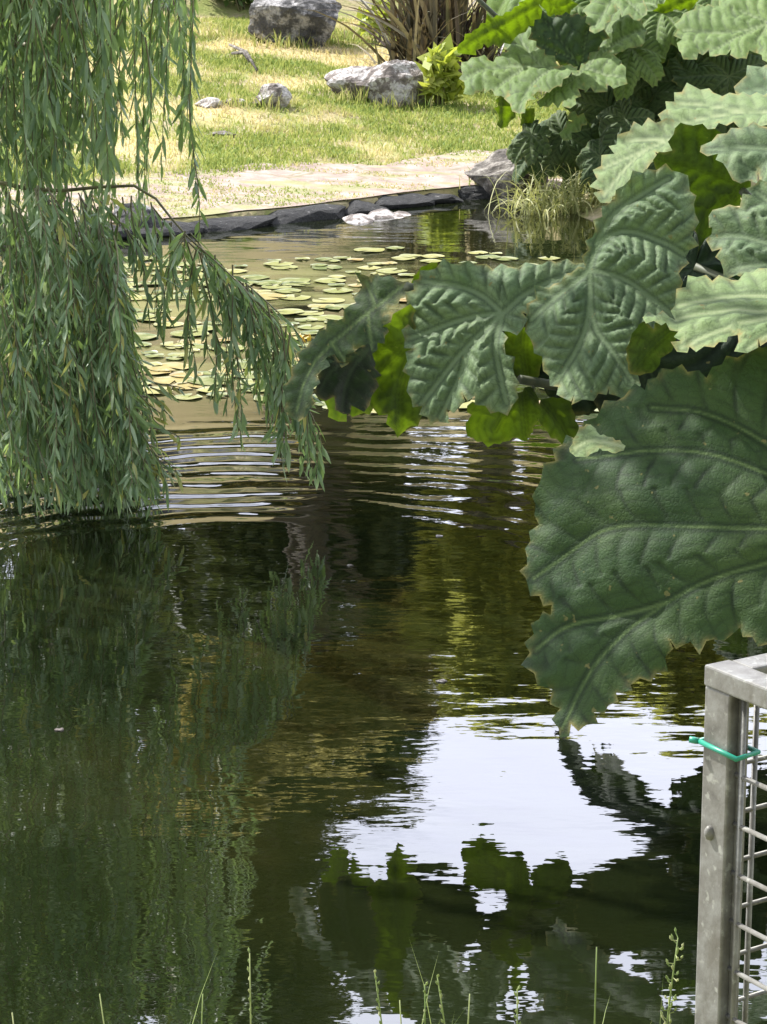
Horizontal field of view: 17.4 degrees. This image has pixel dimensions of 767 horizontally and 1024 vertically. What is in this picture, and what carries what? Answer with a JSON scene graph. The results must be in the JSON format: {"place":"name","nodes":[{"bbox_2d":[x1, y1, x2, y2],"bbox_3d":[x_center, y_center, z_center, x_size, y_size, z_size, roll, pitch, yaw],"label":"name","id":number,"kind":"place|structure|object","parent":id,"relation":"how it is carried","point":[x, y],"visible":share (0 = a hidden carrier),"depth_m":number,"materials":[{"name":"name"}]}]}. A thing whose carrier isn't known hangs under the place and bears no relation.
{"place":"outdoors","nodes":[
{"label":"outdoors","id":0,"kind":"place"},
{"bbox_2d":[0,150,561,228],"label":"path","id":1,"kind":"structure","parent":0,"point":[447,176],"depth_m":18.84,"materials":[{"name":"stone"}]},
{"bbox_2d":[0,0,758,229],"bbox_3d":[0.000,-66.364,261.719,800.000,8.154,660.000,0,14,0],"label":"ground","id":2,"kind":"structure","parent":0,"point":[210,8],"depth_m":21.69,"materials":[{"name":"plant"}]},
{"bbox_2d":[57,224,132,240],"bbox_3d":[-2.017,-1.872,16.931,0.777,0.149,0.386,-6,15,-24],"label":"kerb stone","id":3,"kind":"object","parent":2,"relation":"on","point":[122,234],"visible":0.09,"depth_m":16.88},
{"bbox_2d":[112,202,158,226],"bbox_3d":[-1.703,-1.982,17.139,0.333,0.280,0.244,0,14,0],"label":"rock","id":4,"kind":"object","parent":2,"relation":"on","point":[149,221],"visible":0.19,"depth_m":17.07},
{"bbox_2d":[119,220,204,238],"bbox_3d":[-1.584,-1.913,17.132,0.697,0.143,0.506,0,14,0],"label":"kerb stone","id":5,"kind":"object","parent":2,"relation":"on","point":[188,227],"visible":0.26,"depth_m":17.09,"materials":[{"name":"stone"}]},
{"bbox_2d":[0,0,330,519],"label":"willow tree","id":6,"kind":"object","parent":2,"relation":"on","point":[75,422],"visible":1,"depth_m":9.13,"materials":[{"name":"green plant"}]},
{"bbox_2d":[194,97,222,107],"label":"rock","id":7,"kind":"object","parent":2,"relation":"on","point":[209,102],"visible":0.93,"depth_m":21.81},
{"bbox_2d":[207,130,237,136],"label":"rock","id":8,"kind":"object","parent":2,"relation":"on","point":[220,132],"visible":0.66,"depth_m":20.68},
{"bbox_2d":[189,215,276,231],"bbox_3d":[-1.088,-2.003,17.541,1.131,0.147,0.448,-11,18,-37],"label":"kerb stone","id":9,"kind":"object","parent":2,"relation":"on","point":[235,223],"visible":0.5,"depth_m":17.39,"materials":[{"name":"stone"}]},
{"bbox_2d":[219,0,253,11],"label":"shrub","id":10,"kind":"object","parent":2,"relation":"on","point":[240,2],"visible":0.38,"depth_m":27.69,"materials":[{"name":"green plant"}]},
{"bbox_2d":[231,50,249,61],"bbox_3d":[-1.375,-4.444,24.366,0.057,0.108,0.395,-8,16,-29],"label":"dead branch","id":11,"kind":"object","parent":2,"relation":"on","point":[239,53],"visible":1,"depth_m":24.37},
{"bbox_2d":[228,43,257,70],"bbox_3d":[-1.350,-4.433,24.366,0.060,0.195,1.228,-4,15,-15],"label":"dead branch","id":12,"kind":"object","parent":2,"relation":"on","point":[246,53],"visible":0.97,"depth_m":24.29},
{"bbox_2d":[247,947,251,1023],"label":"grass plant","id":13,"kind":"object","parent":2,"relation":"on","point":[249,977],"depth_m":4.04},
{"bbox_2d":[253,83,291,108],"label":"rock","id":14,"kind":"object","parent":2,"relation":"on","point":[277,89],"visible":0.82,"depth_m":21.95,"materials":[{"name":"stone"}]},
{"bbox_2d":[248,0,341,46],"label":"boulder","id":15,"kind":"object","parent":2,"relation":"on","point":[294,18],"visible":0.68,"depth_m":25.35,"materials":[{"name":"stone"}]},
{"bbox_2d":[268,204,345,224],"bbox_3d":[-0.552,-2.134,18.032,0.978,0.159,0.423,-10,17,-36],"label":"kerb stone","id":16,"kind":"object","parent":2,"relation":"on","point":[317,212],"visible":0.73,"depth_m":17.85,"materials":[{"name":"stone"}]},
{"bbox_2d":[324,66,372,99],"bbox_3d":[-0.199,-3.884,22.851,0.719,0.375,0.477,5,15,21],"label":"boulder","id":17,"kind":"object","parent":2,"relation":"on","point":[350,77],"visible":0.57,"depth_m":22.70,"materials":[{"name":"stone"}]},
{"bbox_2d":[164,21,560,189],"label":"long grass","id":18,"kind":"structure","parent":2,"relation":"on","point":[361,96],"depth_m":22.62,"materials":[{"name":"plant"}]},
{"bbox_2d":[344,200,389,214],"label":"kerb stone","id":19,"kind":"object","parent":2,"relation":"on","point":[358,207],"visible":0.56,"depth_m":18.23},
{"bbox_2d":[357,0,397,43],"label":"leafy plant","id":20,"kind":"object","parent":2,"relation":"on","point":[365,18],"visible":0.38,"depth_m":25.97,"materials":[{"name":"green plant"}]},
{"bbox_2d":[374,970,381,1023],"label":"grass plant","id":21,"kind":"object","parent":2,"relation":"on","point":[378,1002],"depth_m":3.98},
{"bbox_2d":[360,59,431,107],"bbox_3d":[0.133,-3.816,22.767,0.705,0.610,0.439,0,14,0],"label":"boulder","id":22,"kind":"object","parent":2,"relation":"on","point":[399,78],"visible":0.64,"depth_m":22.60,"materials":[{"name":"stone"}]},
{"bbox_2d":[374,193,434,208],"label":"kerb stone","id":23,"kind":"object","parent":2,"relation":"on","point":[404,200],"visible":0.64,"depth_m":18.60,"materials":[{"name":"stone"}]},
{"bbox_2d":[304,0,506,72],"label":"flax plant","id":24,"kind":"object","parent":2,"relation":"on","point":[428,23],"visible":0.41,"depth_m":23.93,"materials":[{"name":"brown plant"}]},
{"bbox_2d":[422,982,427,1023],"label":"grass plant","id":25,"kind":"object","parent":2,"relation":"on","point":[425,1004],"depth_m":4.03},
{"bbox_2d":[414,33,465,106],"bbox_3d":[0.532,-3.978,22.656,0.521,0.718,0.445,0,14,0],"label":"leafy plant","id":26,"kind":"object","parent":2,"relation":"on","point":[439,67],"visible":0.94,"depth_m":22.56,"materials":[{"name":"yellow plant"}]},
{"bbox_2d":[425,193,463,202],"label":"kerb stone","id":27,"kind":"object","parent":2,"relation":"on","point":[443,198],"visible":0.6,"depth_m":18.85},
{"bbox_2d":[458,185,491,199],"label":"kerb stone","id":28,"kind":"object","parent":2,"relation":"on","point":[474,192],"visible":0.26,"depth_m":19.07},
{"bbox_2d":[464,148,547,199],"bbox_3d":[0.946,-2.520,19.181,0.660,0.544,0.513,0,14,0],"label":"boulder","id":29,"kind":"object","parent":2,"relation":"on","point":[498,163],"visible":0.4,"depth_m":19.03,"materials":[{"name":"stone"}]},
{"bbox_2d":[514,985,520,1023],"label":"grass plant","id":30,"kind":"object","parent":2,"relation":"on","point":[516,995],"depth_m":4.04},
{"bbox_2d":[494,192,553,202],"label":"kerb stone","id":31,"kind":"object","parent":2,"relation":"on","point":[509,197],"visible":0.14,"depth_m":18.95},
{"bbox_2d":[282,65,766,737],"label":"giant rhubarb","id":32,"kind":"object","parent":2,"relation":"on","point":[642,327],"visible":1,"depth_m":7.01,"materials":[{"name":"plant"}]},
{"bbox_2d":[483,162,613,218],"bbox_3d":[1.418,-2.346,18.248,1.479,0.503,1.028,-2,14,-9],"label":"sedge clump","id":33,"kind":"object","parent":2,"relation":"on","point":[559,199],"visible":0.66,"depth_m":18.21,"materials":[{"name":"plant"}]},
{"bbox_2d":[594,947,596,1023],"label":"grass plant","id":34,"kind":"object","parent":2,"relation":"on","point":[595,989],"depth_m":4.03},
{"bbox_2d":[457,0,766,205],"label":"giant rhubarb","id":35,"kind":"object","parent":2,"relation":"on","point":[622,66],"visible":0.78,"depth_m":18.04,"materials":[{"name":"plant"}]},
{"bbox_2d":[689,653,766,1023],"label":"metal fence","id":36,"kind":"object","parent":2,"relation":"on","point":[734,688],"visible":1,"depth_m":3.40,"materials":[{"name":"metal"}]},
{"bbox_2d":[0,199,766,1023],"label":"pond water","id":37,"kind":"structure","parent":0,"point":[298,769],"depth_m":6.91,"materials":[{"name":"liquid"}]},
{"bbox_2d":[128,294,146,299],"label":"lily pad","id":38,"kind":"object","parent":37,"relation":"on","point":[139,297],"visible":0.3,"depth_m":14.46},
{"bbox_2d":[135,312,154,319],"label":"lily pad","id":39,"kind":"object","parent":37,"relation":"on","point":[139,314],"visible":0.36,"depth_m":13.86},
{"bbox_2d":[136,332,156,339],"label":"lily pad","id":40,"kind":"object","parent":37,"relation":"on","point":[144,336],"visible":0.56,"depth_m":13.24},
{"bbox_2d":[137,317,156,320],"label":"lily pad","id":41,"kind":"object","parent":37,"relation":"on","point":[151,319],"visible":0.6,"depth_m":13.73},
{"bbox_2d":[141,350,157,353],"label":"lily pad","id":42,"kind":"object","parent":37,"relation":"on","point":[151,352],"visible":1,"depth_m":12.75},
{"bbox_2d":[139,281,163,284],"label":"lily pad","id":43,"kind":"object","parent":37,"relation":"on","point":[147,283],"visible":0.56,"depth_m":14.98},
{"bbox_2d":[141,362,161,366],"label":"lily pad","id":44,"kind":"object","parent":37,"relation":"on","point":[156,363],"visible":0.69,"depth_m":12.44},
{"bbox_2d":[145,353,164,357],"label":"lily pad","id":45,"kind":"object","parent":37,"relation":"on","point":[151,355],"visible":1,"depth_m":12.66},
{"bbox_2d":[144,369,170,374],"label":"lily pad","id":46,"kind":"object","parent":37,"relation":"on","point":[152,372],"visible":0.84,"depth_m":12.24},
{"bbox_2d":[143,386,172,393],"bbox_3d":[-1.084,-0.573,11.779,0.189,0.007,0.191,-4,14,-14],"label":"lily pad","id":47,"kind":"object","parent":37,"relation":"on","point":[153,391],"visible":0.34,"depth_m":11.78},
{"bbox_2d":[142,295,174,300],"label":"lily pad","id":48,"kind":"object","parent":37,"relation":"on","point":[154,299],"visible":0.3,"depth_m":14.46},
{"bbox_2d":[153,321,183,326],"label":"lily pad","id":49,"kind":"object","parent":37,"relation":"on","point":[168,323],"visible":0.58,"depth_m":13.58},
{"bbox_2d":[146,362,191,370],"bbox_3d":[-1.062,-0.717,12.354,0.223,0.007,0.220,-11,18,-37],"label":"lily pad","id":50,"kind":"object","parent":37,"relation":"on","point":[171,365],"visible":0.9,"depth_m":12.37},
{"bbox_2d":[160,341,183,346],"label":"lily pad","id":51,"kind":"object","parent":37,"relation":"on","point":[169,343],"visible":0.88,"depth_m":12.98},
{"bbox_2d":[165,345,182,348],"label":"lily pad","id":52,"kind":"object","parent":37,"relation":"on","point":[168,347],"visible":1,"depth_m":12.90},
{"bbox_2d":[153,375,196,383],"bbox_3d":[-1.002,-0.636,12.037,0.210,0.007,0.212,0,14,0],"label":"lily pad","id":53,"kind":"object","parent":37,"relation":"on","point":[167,380],"visible":0.83,"depth_m":12.05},
{"bbox_2d":[166,356,183,359],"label":"lily pad","id":54,"kind":"object","parent":37,"relation":"on","point":[172,358],"visible":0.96,"depth_m":12.59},
{"bbox_2d":[167,352,190,356],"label":"lily pad","id":55,"kind":"object","parent":37,"relation":"on","point":[176,354],"visible":0.63,"depth_m":12.69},
{"bbox_2d":[169,371,202,377],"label":"lily pad","id":56,"kind":"object","parent":37,"relation":"on","point":[174,374],"visible":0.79,"depth_m":12.17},
{"bbox_2d":[171,382,201,388],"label":"lily pad","id":57,"kind":"object","parent":37,"relation":"on","point":[185,385],"visible":0.8,"depth_m":11.91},
{"bbox_2d":[174,393,202,399],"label":"lily pad","id":58,"kind":"object","parent":37,"relation":"on","point":[183,397],"visible":0.94,"depth_m":11.65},
{"bbox_2d":[170,330,208,336],"bbox_3d":[-1.028,-0.950,13.287,0.208,0.007,0.205,8,16,28],"label":"lily pad","id":59,"kind":"object","parent":37,"relation":"on","point":[178,333],"visible":0.56,"depth_m":13.29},
{"bbox_2d":[177,339,204,343],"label":"lily pad","id":60,"kind":"object","parent":37,"relation":"on","point":[196,341],"visible":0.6,"depth_m":13.07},
{"bbox_2d":[178,293,208,298],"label":"lily pad","id":61,"kind":"object","parent":37,"relation":"on","point":[179,295],"visible":0.29,"depth_m":14.51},
{"bbox_2d":[181,343,209,348],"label":"lily pad","id":62,"kind":"object","parent":37,"relation":"on","point":[199,346],"visible":0.71,"depth_m":12.93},
{"bbox_2d":[191,325,212,331],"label":"lily pad","id":63,"kind":"object","parent":37,"relation":"on","point":[199,328],"visible":0.43,"depth_m":13.45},
{"bbox_2d":[197,371,211,374],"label":"lily pad","id":64,"kind":"object","parent":37,"relation":"on","point":[207,372],"visible":0.7,"depth_m":12.21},
{"bbox_2d":[187,375,229,384],"bbox_3d":[-0.828,-0.631,12.011,0.227,0.007,0.231,3,14,14],"label":"lily pad","id":65,"kind":"object","parent":37,"relation":"on","point":[208,380],"visible":0.51,"depth_m":12.03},
{"bbox_2d":[196,386,225,392],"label":"lily pad","id":66,"kind":"object","parent":37,"relation":"on","point":[203,389],"visible":0.59,"depth_m":11.81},
{"bbox_2d":[209,367,242,373],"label":"lily pad","id":67,"kind":"object","parent":37,"relation":"on","point":[222,368],"visible":0.38,"depth_m":12.27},
{"bbox_2d":[209,344,243,350],"bbox_3d":[-0.804,-0.845,12.868,0.196,0.007,0.192,-5,15,-21],"label":"lily pad","id":68,"kind":"object","parent":37,"relation":"on","point":[239,346],"visible":0.26,"depth_m":12.89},
{"bbox_2d":[227,269,246,272],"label":"lily pad","id":69,"kind":"object","parent":37,"relation":"on","point":[238,270],"visible":0.75,"depth_m":15.49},
{"bbox_2d":[221,361,252,368],"bbox_3d":[-0.716,-0.729,12.400,0.212,0.007,0.209,6,15,24],"label":"lily pad","id":70,"kind":"object","parent":37,"relation":"on","point":[243,365],"visible":0.3,"depth_m":12.42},
{"bbox_2d":[236,371,268,378],"bbox_3d":[-0.642,-0.665,12.149,0.169,0.007,0.167,5,15,19],"label":"lily pad","id":71,"kind":"object","parent":37,"relation":"on","point":[250,377],"visible":0.27,"depth_m":12.12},
{"bbox_2d":[240,275,268,279],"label":"lily pad","id":72,"kind":"object","parent":37,"relation":"on","point":[255,277],"visible":0.89,"depth_m":15.22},
{"bbox_2d":[253,280,282,284],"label":"lily pad","id":73,"kind":"object","parent":37,"relation":"on","point":[265,282],"visible":1,"depth_m":15.02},
{"bbox_2d":[254,293,285,299],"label":"lily pad","id":74,"kind":"object","parent":37,"relation":"on","point":[267,296],"visible":0.59,"depth_m":14.53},
{"bbox_2d":[261,284,291,288],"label":"lily pad","id":75,"kind":"object","parent":37,"relation":"on","point":[273,286],"visible":1,"depth_m":14.87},
{"bbox_2d":[263,261,292,265],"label":"lily pad","id":76,"kind":"object","parent":37,"relation":"on","point":[273,263],"visible":1,"depth_m":15.77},
{"bbox_2d":[271,265,297,268],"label":"lily pad","id":77,"kind":"object","parent":37,"relation":"on","point":[284,267],"visible":1,"depth_m":15.63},
{"bbox_2d":[273,288,300,292],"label":"lily pad","id":78,"kind":"object","parent":37,"relation":"on","point":[284,290],"visible":1,"depth_m":14.72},
{"bbox_2d":[276,308,303,314],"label":"lily pad","id":79,"kind":"object","parent":37,"relation":"on","point":[288,311],"visible":0.88,"depth_m":13.99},
{"bbox_2d":[278,278,309,282],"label":"lily pad","id":80,"kind":"object","parent":37,"relation":"on","point":[299,280],"visible":1,"depth_m":15.10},
{"bbox_2d":[278,294,310,299],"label":"lily pad","id":81,"kind":"object","parent":37,"relation":"on","point":[293,297],"visible":1,"depth_m":14.47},
{"bbox_2d":[282,281,309,285],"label":"lily pad","id":82,"kind":"object","parent":37,"relation":"on","point":[290,284],"visible":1,"depth_m":14.98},
{"bbox_2d":[300,334,310,341],"bbox_3d":[-0.410,-0.912,13.076,0.066,0.049,0.060,-2,14,-6],"label":"water flower","id":83,"kind":"object","parent":37,"relation":"on","point":[308,338],"visible":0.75,"depth_m":13.07,"materials":[{"name":"yellow plant"}]},
{"bbox_2d":[294,317,317,321],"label":"lily pad","id":84,"kind":"object","parent":37,"relation":"on","point":[304,319],"visible":1,"depth_m":13.73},
{"bbox_2d":[300,330,318,334],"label":"lily pad","id":85,"kind":"object","parent":37,"relation":"on","point":[308,332],"visible":0.76,"depth_m":13.33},
{"bbox_2d":[295,311,323,315],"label":"lily pad","id":86,"kind":"object","parent":37,"relation":"on","point":[304,313],"visible":1,"depth_m":13.93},
{"bbox_2d":[297,324,323,329],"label":"lily pad","id":87,"kind":"object","parent":37,"relation":"on","point":[308,326],"visible":1,"depth_m":13.49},
{"bbox_2d":[308,304,334,307],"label":"lily pad","id":88,"kind":"object","parent":37,"relation":"on","point":[317,305],"visible":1,"depth_m":14.18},
{"bbox_2d":[307,315,342,320],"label":"lily pad","id":89,"kind":"object","parent":37,"relation":"on","point":[322,317],"visible":0.91,"depth_m":13.80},
{"bbox_2d":[312,265,341,269],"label":"lily pad","id":90,"kind":"object","parent":37,"relation":"on","point":[325,267],"visible":1,"depth_m":15.62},
{"bbox_2d":[312,298,344,302],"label":"lily pad","id":91,"kind":"object","parent":37,"relation":"on","point":[333,300],"visible":1,"depth_m":14.36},
{"bbox_2d":[313,278,345,282],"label":"lily pad","id":92,"kind":"object","parent":37,"relation":"on","point":[325,280],"visible":1,"depth_m":15.09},
{"bbox_2d":[328,283,344,285],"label":"lily pad","id":93,"kind":"object","parent":37,"relation":"on","point":[336,284],"visible":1,"depth_m":14.94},
{"bbox_2d":[328,275,345,277],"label":"lily pad","id":94,"kind":"object","parent":37,"relation":"on","point":[336,276],"visible":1,"depth_m":15.26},
{"bbox_2d":[323,288,352,292],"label":"lily pad","id":95,"kind":"object","parent":37,"relation":"on","point":[334,290],"visible":1,"depth_m":14.72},
{"bbox_2d":[325,304,351,309],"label":"lily pad","id":96,"kind":"object","parent":37,"relation":"on","point":[338,306],"visible":0.63,"depth_m":14.14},
{"bbox_2d":[333,256,350,258],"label":"lily pad","id":97,"kind":"object","parent":37,"relation":"on","point":[339,257],"visible":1,"depth_m":16.03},
{"bbox_2d":[342,213,374,223],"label":"stone","id":98,"kind":"object","parent":37,"relation":"in","point":[359,218],"visible":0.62,"depth_m":17.79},
{"bbox_2d":[357,265,380,269],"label":"lily pad","id":99,"kind":"object","parent":37,"relation":"on","point":[366,267],"visible":1,"depth_m":15.61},
{"bbox_2d":[354,247,384,251],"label":"lily pad","id":100,"kind":"object","parent":37,"relation":"on","point":[362,249],"visible":1,"depth_m":16.39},
{"bbox_2d":[370,271,391,275],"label":"lily pad","id":101,"kind":"object","parent":37,"relation":"on","point":[379,273],"visible":0.82,"depth_m":15.38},
{"bbox_2d":[368,209,397,217],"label":"stone","id":102,"kind":"object","parent":37,"relation":"in","point":[381,213],"visible":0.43,"depth_m":18.04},
{"bbox_2d":[376,268,406,273],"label":"lily pad","id":103,"kind":"object","parent":37,"relation":"on","point":[387,270],"visible":1,"depth_m":15.49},
{"bbox_2d":[386,246,404,249],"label":"lily pad","id":104,"kind":"object","parent":37,"relation":"on","point":[394,247],"visible":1,"depth_m":16.47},
{"bbox_2d":[394,211,410,218],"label":"stone","id":105,"kind":"object","parent":37,"relation":"in","point":[401,214],"visible":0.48,"depth_m":18.13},
{"bbox_2d":[391,256,414,259],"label":"lily pad","id":106,"kind":"object","parent":37,"relation":"on","point":[405,257],"visible":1,"depth_m":16.02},
{"bbox_2d":[398,273,414,275],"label":"lily pad","id":107,"kind":"object","parent":37,"relation":"on","point":[404,274],"visible":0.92,"depth_m":15.32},
{"bbox_2d":[399,254,422,257],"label":"lily pad","id":108,"kind":"object","parent":37,"relation":"on","point":[411,255],"visible":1,"depth_m":16.13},
{"bbox_2d":[420,259,441,262],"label":"lily pad","id":109,"kind":"object","parent":37,"relation":"on","point":[432,260],"visible":0.88,"depth_m":15.90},
{"bbox_2d":[420,254,443,257],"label":"lily pad","id":110,"kind":"object","parent":37,"relation":"on","point":[432,255],"visible":1,"depth_m":16.12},
{"bbox_2d":[459,400,474,407],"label":"lily pad","id":111,"kind":"object","parent":37,"relation":"on","point":[464,405],"visible":0.18,"depth_m":11.46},
{"bbox_2d":[468,251,487,253],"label":"lily pad","id":112,"kind":"object","parent":37,"relation":"on","point":[478,252],"visible":1,"depth_m":16.26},
{"bbox_2d":[475,255,500,258],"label":"lily pad","id":113,"kind":"object","parent":37,"relation":"on","point":[487,256],"visible":1,"depth_m":16.08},
{"bbox_2d":[493,256,517,260],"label":"lily pad","id":114,"kind":"object","parent":37,"relation":"on","point":[504,258],"visible":1,"depth_m":15.99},
{"bbox_2d":[538,256,559,259],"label":"lily pad","id":115,"kind":"object","parent":37,"relation":"on","point":[550,258],"visible":0.98,"depth_m":15.99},
{"bbox_2d":[435,974,444,1023],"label":"grass plant","id":116,"kind":"object","parent":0,"point":[441,1005],"depth_m":4.03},
{"bbox_2d":[660,927,683,1023],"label":"grass plant","id":117,"kind":"object","parent":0,"point":[671,982],"depth_m":3.99,"materials":[{"name":"plant"}]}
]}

